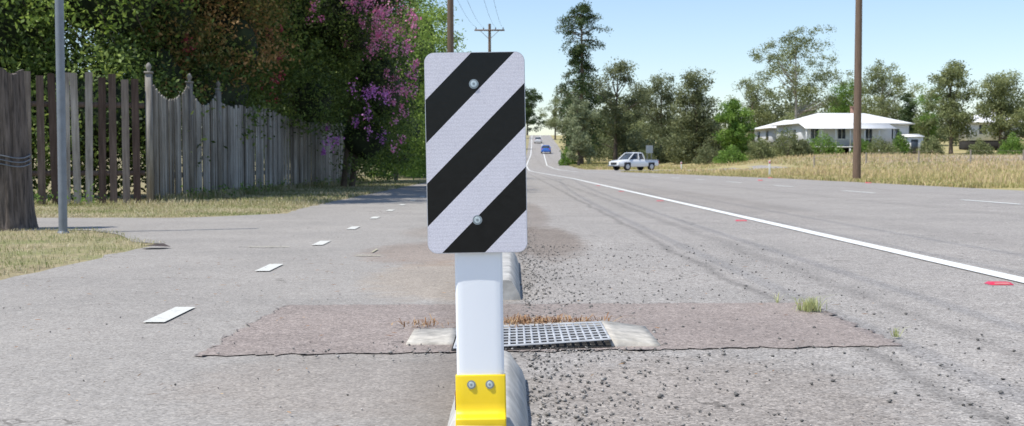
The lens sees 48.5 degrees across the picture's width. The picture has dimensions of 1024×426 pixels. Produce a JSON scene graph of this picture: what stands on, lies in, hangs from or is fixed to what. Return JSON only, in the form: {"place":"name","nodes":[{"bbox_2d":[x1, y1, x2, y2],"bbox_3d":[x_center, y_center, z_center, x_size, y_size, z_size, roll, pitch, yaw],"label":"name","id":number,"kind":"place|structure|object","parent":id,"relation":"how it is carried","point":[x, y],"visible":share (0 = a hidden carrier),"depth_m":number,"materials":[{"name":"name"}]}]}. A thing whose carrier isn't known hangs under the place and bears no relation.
{"place":"outdoors","nodes":[
{"label":"outdoors","id":0,"kind":"place"},
{"bbox_2d":[0,226,159,276],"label":"verge grass","id":1,"kind":"structure","parent":0,"point":[61,250],"depth_m":8.59,"materials":[{"name":"beige plant"}]},
{"bbox_2d":[14,213,287,242],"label":"side path","id":2,"kind":"structure","parent":0,"point":[163,230],"depth_m":11.53,"materials":[{"name":"concrete"}]},
{"bbox_2d":[0,182,456,425],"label":"shared path","id":3,"kind":"structure","parent":0,"point":[40,378],"depth_m":4.29,"materials":[{"name":"concrete"}]},
{"bbox_2d":[145,243,169,246],"bbox_3d":[-2.620,0.237,8.328,0.184,0.020,0.184,-2,3,-45],"label":"utility cover","id":4,"kind":"object","parent":3,"relation":"on","point":[161,244],"visible":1,"depth_m":8.37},
{"bbox_2d":[144,196,424,321],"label":"path line markings","id":5,"kind":"object","parent":3,"relation":"on","point":[169,314],"visible":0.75,"depth_m":4.78,"materials":[{"name":"white paint"}]},
{"bbox_2d":[249,246,376,251],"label":"faded survey marks","id":6,"kind":"object","parent":3,"relation":"on","point":[282,246],"visible":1,"depth_m":8.44,"materials":[{"name":"white paint"}]},
{"bbox_2d":[16,257,914,425],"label":"straw litter","id":7,"kind":"object","parent":3,"relation":"on","point":[393,332],"visible":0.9,"depth_m":4.79,"materials":[{"name":"beige plant"}]},
{"bbox_2d":[0,130,1023,279],"bbox_3d":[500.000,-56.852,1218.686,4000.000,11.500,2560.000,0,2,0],"label":"ground","id":8,"kind":"structure","parent":0,"point":[81,251],"depth_m":13.38,"materials":[{"name":"beige plant"}]},
{"bbox_2d":[0,67,38,230],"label":"timber gate post","id":9,"kind":"object","parent":8,"relation":"on","point":[17,208],"visible":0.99,"depth_m":10.72,"materials":[{"name":"wood"}]},
{"bbox_2d":[55,0,68,233],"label":"metal sign pole","id":10,"kind":"object","parent":8,"relation":"on","point":[61,113],"visible":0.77,"depth_m":10.24,"materials":[{"name":"grey metal"}]},
{"bbox_2d":[11,71,144,203],"bbox_3d":[-7.768,-1.174,17.012,4.330,2.103,0.065,-1,3,-20],"label":"picket fence","id":11,"kind":"object","parent":8,"relation":"on","point":[88,104],"visible":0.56,"depth_m":17.43,"materials":[{"name":"wood"}]},
{"bbox_2d":[0,0,224,197],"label":"garden tree","id":12,"kind":"object","parent":8,"relation":"on","point":[20,45],"visible":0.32,"depth_m":20.11,"materials":[{"name":"green plant"}]},
{"bbox_2d":[0,0,155,53],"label":"young leaf sprays","id":13,"kind":"object","parent":12,"relation":"attached to","point":[49,4],"visible":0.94,"depth_m":19.35,"materials":[{"name":"green plant"}]},
{"bbox_2d":[33,176,349,204],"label":"grass","id":14,"kind":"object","parent":8,"relation":"on","point":[82,199],"visible":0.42,"depth_m":20.81,"materials":[{"name":"green plant"}]},
{"bbox_2d":[27,0,358,191],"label":"garden hedge","id":15,"kind":"object","parent":8,"relation":"on","point":[110,61],"visible":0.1,"depth_m":19.68,"materials":[{"name":"green plant"}]},
{"bbox_2d":[78,0,313,119],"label":"russet shrub","id":16,"kind":"object","parent":8,"relation":"on","point":[237,17],"visible":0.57,"depth_m":23.19,"materials":[{"name":"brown plant"}]},
{"bbox_2d":[34,177,425,217],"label":"fence verge grass","id":17,"kind":"structure","parent":8,"relation":"on","point":[332,190],"depth_m":17.76,"materials":[{"name":"beige plant"}]},
{"bbox_2d":[144,62,351,203],"bbox_3d":[-5.537,-1.659,27.655,0.222,2.210,19.920,0,2,1],"label":"paling fence","id":18,"kind":"object","parent":8,"relation":"on","point":[280,158],"visible":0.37,"depth_m":21.64,"materials":[{"name":"grey wood"}]},
{"bbox_2d":[148,0,365,150],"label":"garden tree","id":19,"kind":"object","parent":8,"relation":"on","point":[228,96],"visible":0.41,"depth_m":26.25,"materials":[{"name":"green plant"}]},
{"bbox_2d":[180,0,432,186],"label":"crepe myrtle tree","id":20,"kind":"object","parent":8,"relation":"on","point":[379,88],"visible":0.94,"depth_m":29.45,"materials":[{"name":"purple plant"}]},
{"bbox_2d":[316,0,431,181],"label":"green garden tree","id":21,"kind":"object","parent":8,"relation":"on","point":[400,38],"visible":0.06,"depth_m":37.67,"materials":[{"name":"green plant"}]},
{"bbox_2d":[366,119,425,177],"bbox_3d":[-5.299,-4.646,56.869,5.606,5.752,17.872,0,2,-3],"label":"roadside hedge","id":22,"kind":"object","parent":8,"relation":"on","point":[415,175],"visible":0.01,"depth_m":53.12,"materials":[{"name":"green plant"}]},
{"bbox_2d":[368,0,470,180],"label":"green garden tree","id":23,"kind":"object","parent":8,"relation":"on","point":[433,37],"visible":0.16,"depth_m":44.02,"materials":[{"name":"green plant"}]},
{"bbox_2d":[447,0,453,52],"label":"utility pole","id":24,"kind":"object","parent":8,"relation":"on","point":[450,25],"visible":0.2,"depth_m":44.63,"materials":[{"name":"brown wood"}]},
{"bbox_2d":[474,24,504,51],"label":"utility pole","id":25,"kind":"object","parent":8,"relation":"on","point":[489,30],"visible":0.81,"depth_m":94.29,"materials":[{"name":"brown wood"}]},
{"bbox_2d":[525,88,546,134],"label":"leafy tree","id":26,"kind":"object","parent":8,"relation":"on","point":[532,97],"visible":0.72,"depth_m":341.87,"materials":[{"name":"green plant"}]},
{"bbox_2d":[535,96,562,139],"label":"gum tree","id":27,"kind":"object","parent":8,"relation":"on","point":[555,103],"visible":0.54,"depth_m":288.67,"materials":[{"name":"green plant"}]},
{"bbox_2d":[546,85,578,147],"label":"gum tree","id":28,"kind":"object","parent":8,"relation":"on","point":[562,130],"visible":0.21,"depth_m":234.40,"materials":[{"name":"green plant"}]},
{"bbox_2d":[558,147,576,165],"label":"garden shrub","id":29,"kind":"object","parent":8,"relation":"on","point":[563,160],"visible":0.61,"depth_m":149.29,"materials":[{"name":"green plant"}]},
{"bbox_2d":[555,96,600,165],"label":"silver bush tree","id":30,"kind":"object","parent":8,"relation":"on","point":[575,126],"visible":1,"depth_m":138.30,"materials":[{"name":"green plant"}]},
{"bbox_2d":[552,0,611,163],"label":"bunya pine tree","id":31,"kind":"object","parent":8,"relation":"on","point":[582,69],"visible":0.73,"depth_m":150.96,"materials":[{"name":"green plant"}]},
{"bbox_2d":[586,57,653,159],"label":"casuarina tree","id":32,"kind":"object","parent":8,"relation":"on","point":[616,111],"visible":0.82,"depth_m":157.03,"materials":[{"name":"green plant"}]},
{"bbox_2d":[606,86,657,140],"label":"gum tree","id":33,"kind":"object","parent":8,"relation":"on","point":[640,120],"visible":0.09,"depth_m":213.66,"materials":[{"name":"green plant"}]},
{"bbox_2d":[633,148,655,166],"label":"garden shrub","id":34,"kind":"object","parent":8,"relation":"on","point":[644,154],"visible":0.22,"depth_m":139.43,"materials":[{"name":"green plant"}]},
{"bbox_2d":[646,145,652,158],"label":"roadside sign","id":35,"kind":"object","parent":8,"relation":"on","point":[649,148],"visible":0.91,"depth_m":131.74,"materials":[{"name":"grey metal"}]},
{"bbox_2d":[629,69,683,147],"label":"casuarina tree","id":36,"kind":"object","parent":8,"relation":"on","point":[656,127],"visible":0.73,"depth_m":170.62,"materials":[{"name":"green plant"}]},
{"bbox_2d":[586,133,786,163],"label":"paddock hedge","id":37,"kind":"object","parent":8,"relation":"on","point":[670,152],"visible":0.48,"depth_m":155.76,"materials":[{"name":"green plant"}]},
{"bbox_2d":[662,66,724,158],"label":"casuarina tree","id":38,"kind":"object","parent":8,"relation":"on","point":[696,102],"visible":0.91,"depth_m":148.71,"materials":[{"name":"green plant"}]},
{"bbox_2d":[691,140,724,164],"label":"garden shrub","id":39,"kind":"object","parent":8,"relation":"on","point":[703,155],"visible":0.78,"depth_m":139.18,"materials":[{"name":"green plant"}]},
{"bbox_2d":[712,144,750,163],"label":"garden shrub","id":40,"kind":"object","parent":8,"relation":"on","point":[727,156],"visible":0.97,"depth_m":133.08,"materials":[{"name":"green plant"}]},
{"bbox_2d":[711,99,756,157],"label":"leafy tree","id":41,"kind":"object","parent":8,"relation":"on","point":[734,134],"visible":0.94,"depth_m":141.77,"materials":[{"name":"green plant"}]},
{"bbox_2d":[724,76,778,139],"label":"gum tree","id":42,"kind":"object","parent":8,"relation":"on","point":[760,114],"visible":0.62,"depth_m":184.87,"materials":[{"name":"green plant"}]},
{"bbox_2d":[744,137,775,159],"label":"garden shrub","id":43,"kind":"object","parent":8,"relation":"on","point":[766,152],"visible":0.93,"depth_m":135.26,"materials":[{"name":"green plant"}]},
{"bbox_2d":[753,120,789,152],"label":"white farmhouse","id":44,"kind":"object","parent":8,"relation":"on","point":[767,132],"visible":0.16,"depth_m":158.13,"materials":[{"name":"metal"}]},
{"bbox_2d":[757,131,768,140],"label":"windows and door","id":45,"kind":"structure","parent":44,"relation":"in","point":[758,136],"depth_m":157.75,"materials":[{"name":"grey glass"}]},
{"bbox_2d":[771,126,802,156],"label":"garden shrub","id":46,"kind":"object","parent":8,"relation":"on","point":[789,139],"visible":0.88,"depth_m":137.40,"materials":[{"name":"green plant"}]},
{"bbox_2d":[746,24,853,118],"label":"tall gum tree","id":47,"kind":"object","parent":8,"relation":"on","point":[792,55],"visible":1,"depth_m":174.47,"materials":[{"name":"green plant"}]},
{"bbox_2d":[789,139,813,155],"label":"garden shrub","id":48,"kind":"object","parent":8,"relation":"on","point":[804,146],"visible":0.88,"depth_m":136.19,"materials":[{"name":"green plant"}]},
{"bbox_2d":[586,102,1023,156],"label":"distant tree line","id":49,"kind":"object","parent":8,"relation":"on","point":[791,114],"visible":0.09,"depth_m":195.61,"materials":[{"name":"green plant"}]},
{"bbox_2d":[589,84,1023,141],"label":"distant tree line","id":50,"kind":"object","parent":8,"relation":"on","point":[778,110],"visible":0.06,"depth_m":230.81,"materials":[{"name":"green plant"}]},
{"bbox_2d":[807,131,844,154],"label":"garden shrub","id":51,"kind":"object","parent":8,"relation":"on","point":[816,141],"visible":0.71,"depth_m":138.82,"materials":[{"name":"green plant"}]},
{"bbox_2d":[771,106,914,153],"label":"white farmhouse","id":52,"kind":"object","parent":8,"relation":"on","point":[838,127],"visible":0.56,"depth_m":146.27,"materials":[{"name":"metal"}]},
{"bbox_2d":[781,128,899,142],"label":"windows and door","id":53,"kind":"structure","parent":52,"relation":"in","point":[841,132],"depth_m":146.03,"materials":[{"name":"grey glass"}]},
{"bbox_2d":[824,79,866,113],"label":"gum tree","id":54,"kind":"object","parent":8,"relation":"on","point":[844,107],"visible":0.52,"depth_m":189.91,"materials":[{"name":"green plant"}]},
{"bbox_2d":[852,0,861,178],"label":"utility pole","id":55,"kind":"object","parent":8,"relation":"on","point":[857,99],"visible":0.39,"depth_m":42.74,"materials":[{"name":"brown wood"}]},
{"bbox_2d":[848,138,877,153],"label":"garden shrub","id":56,"kind":"object","parent":8,"relation":"on","point":[864,145],"visible":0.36,"depth_m":140.17,"materials":[{"name":"green plant"}]},
{"bbox_2d":[861,136,900,154],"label":"garden shrub","id":57,"kind":"object","parent":8,"relation":"on","point":[883,146],"visible":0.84,"depth_m":138.96,"materials":[{"name":"green plant"}]},
{"bbox_2d":[847,58,925,119],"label":"gum tree","id":58,"kind":"object","parent":8,"relation":"on","point":[888,110],"visible":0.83,"depth_m":181.74,"materials":[{"name":"green plant"}]},
{"bbox_2d":[889,129,912,154],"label":"garden shrub","id":59,"kind":"object","parent":8,"relation":"on","point":[905,149],"visible":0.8,"depth_m":141.21,"materials":[{"name":"green plant"}]},
{"bbox_2d":[897,91,919,133],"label":"cypress tree","id":60,"kind":"object","parent":8,"relation":"on","point":[908,115],"visible":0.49,"depth_m":157.17,"materials":[{"name":"green plant"}]},
{"bbox_2d":[899,134,924,153],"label":"garden shed","id":61,"kind":"structure","parent":8,"relation":"on","point":[914,140],"depth_m":144.75,"materials":[{"name":"metal"}]},
{"bbox_2d":[911,139,917,153],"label":"door","id":62,"kind":"structure","parent":61,"relation":"in","point":[914,142],"depth_m":144.76,"materials":[{"name":"grey glass"}]},
{"bbox_2d":[813,150,1023,167],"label":"farm fence","id":63,"kind":"object","parent":8,"relation":"on","point":[866,153],"visible":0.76,"depth_m":97.91,"materials":[{"name":"white wood"}]},
{"bbox_2d":[909,82,951,141],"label":"gum tree","id":64,"kind":"object","parent":8,"relation":"on","point":[919,103],"visible":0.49,"depth_m":198.22,"materials":[{"name":"green plant"}]},
{"bbox_2d":[916,136,945,154],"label":"garden shrub","id":65,"kind":"object","parent":8,"relation":"on","point":[927,146],"visible":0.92,"depth_m":140.23,"materials":[{"name":"green plant"}]},
{"bbox_2d":[921,59,985,153],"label":"gum tree","id":66,"kind":"object","parent":8,"relation":"on","point":[951,105],"visible":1,"depth_m":148.50,"materials":[{"name":"green plant"}]},
{"bbox_2d":[965,138,994,154],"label":"garden shrub","id":67,"kind":"object","parent":8,"relation":"on","point":[978,147],"visible":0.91,"depth_m":139.11,"materials":[{"name":"green plant"}]},
{"bbox_2d":[959,106,1023,150],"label":"white cottage","id":68,"kind":"structure","parent":8,"relation":"on","point":[965,142],"depth_m":168.90,"materials":[{"name":"metal"}]},
{"bbox_2d":[966,124,1010,139],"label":"windows and door","id":69,"kind":"structure","parent":68,"relation":"in","point":[980,132],"depth_m":168.83,"materials":[{"name":"grey glass"}]},
{"bbox_2d":[971,69,1023,152],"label":"gum tree","id":70,"kind":"object","parent":8,"relation":"on","point":[1002,110],"visible":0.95,"depth_m":154.52,"materials":[{"name":"green plant"}]},
{"bbox_2d":[996,132,1023,154],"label":"garden shrub","id":71,"kind":"object","parent":8,"relation":"on","point":[1016,147],"visible":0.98,"depth_m":140.27,"materials":[{"name":"green plant"}]},
{"bbox_2d":[64,0,1023,134],"label":"sky","id":72,"kind":"structure","parent":0,"point":[671,36],"materials":[{"name":"blue"}]},
{"bbox_2d":[518,228,603,425],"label":"kerb side gravel","id":73,"kind":"structure","parent":0,"point":[556,396],"depth_m":3.50,"materials":[{"name":"grey gravel"}]},
{"bbox_2d":[579,165,787,171],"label":"side road","id":74,"kind":"structure","parent":0,"point":[760,166],"depth_m":111.01,"materials":[{"name":"grey asphalt"}]},
{"bbox_2d":[608,152,658,169],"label":"white pickup truck","id":75,"kind":"object","parent":74,"relation":"on","point":[629,160],"visible":0.97,"depth_m":111.20,"materials":[{"name":"paint"}]},
{"bbox_2d":[503,135,1023,425],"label":"road","id":76,"kind":"structure","parent":0,"point":[565,212],"depth_m":5.79,"materials":[{"name":"grey asphalt"}]},
{"bbox_2d":[177,337,798,365],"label":"drain gravel","id":77,"kind":"structure","parent":76,"relation":"on","point":[429,349],"depth_m":3.68,"materials":[{"name":"grey gravel"}]},
{"bbox_2d":[448,351,528,425],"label":"concrete kerb","id":78,"kind":"structure","parent":76,"relation":"on","point":[516,406],"depth_m":2.70,"materials":[{"name":"white concrete"}]},
{"bbox_2d":[424,51,527,425],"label":"hazard marker sign","id":79,"kind":"object","parent":78,"relation":"on","point":[475,132],"visible":1,"depth_m":2.26,"materials":[{"name":"metal"}]},
{"bbox_2d":[502,252,520,299],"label":"concrete kerb","id":80,"kind":"structure","parent":76,"relation":"on","point":[511,280],"depth_m":5.32,"materials":[{"name":"white concrete"}]},
{"bbox_2d":[3,228,1021,419],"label":"fine gravel","id":81,"kind":"structure","parent":76,"relation":"on","point":[563,290],"depth_m":5.01,"materials":[{"name":"grey gravel"}]},
{"bbox_2d":[406,320,659,350],"bbox_3d":[0.070,0.444,4.002,0.860,0.064,0.560,0,2,0],"label":"stormwater drain","id":82,"kind":"object","parent":76,"relation":"on","point":[595,334],"visible":0.66,"depth_m":3.98,"materials":[{"name":"concrete"}]},
{"bbox_2d":[534,137,541,142],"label":"white car","id":83,"kind":"object","parent":76,"relation":"on","point":[538,139],"visible":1,"depth_m":259.48,"materials":[{"name":"paint"}]},
{"bbox_2d":[541,145,550,152],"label":"blue car","id":84,"kind":"object","parent":76,"relation":"on","point":[545,148],"visible":1,"depth_m":202.69,"materials":[{"name":"paint"}]},
{"bbox_2d":[193,302,902,355],"bbox_3d":[0.155,0.425,4.337,2.369,0.003,1.425,0,2,0],"label":"road repair patch","id":85,"kind":"object","parent":76,"relation":"on","point":[360,327],"visible":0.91,"depth_m":4.30,"materials":[{"name":"grey asphalt"}]},
{"bbox_2d":[391,312,625,327],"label":"dry weeds","id":86,"kind":"object","parent":85,"relation":"on","point":[526,320],"visible":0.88,"depth_m":4.31,"materials":[{"name":"brown plant"}]},
{"bbox_2d":[788,295,836,311],"bbox_3d":[1.275,0.375,4.713,0.268,0.067,0.312,0,2,0],"label":"grass tuft","id":87,"kind":"object","parent":85,"relation":"on","point":[811,306],"visible":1,"depth_m":4.73,"materials":[{"name":"green plant"}]},
{"bbox_2d":[438,244,1020,425],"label":"loose gravel","id":88,"kind":"structure","parent":76,"relation":"on","point":[660,395],"depth_m":3.51,"materials":[{"name":"grey gravel"}]},
{"bbox_2d":[526,136,1023,282],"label":"road line markings","id":89,"kind":"object","parent":76,"relation":"on","point":[973,268],"visible":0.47,"depth_m":8.79,"materials":[{"name":"white paint"}]},
{"bbox_2d":[890,328,903,336],"bbox_3d":[1.352,0.419,4.018,0.152,0.037,0.057,-2,3,-42],"label":"grass tuft","id":90,"kind":"object","parent":76,"relation":"on","point":[895,333],"visible":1,"depth_m":4.02,"materials":[{"name":"green plant"}]},
{"bbox_2d":[985,281,1013,284],"bbox_3d":[2.500,0.359,5.840,0.116,0.012,0.093,0,2,0],"label":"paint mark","id":91,"kind":"object","parent":76,"relation":"on","point":[998,283],"visible":1,"depth_m":5.81,"materials":[{"name":"red paint"}]},
{"bbox_2d":[569,152,1023,187],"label":"field grass","id":92,"kind":"structure","parent":0,"point":[938,174],"depth_m":77.18,"materials":[{"name":"beige plant"}]}
]}

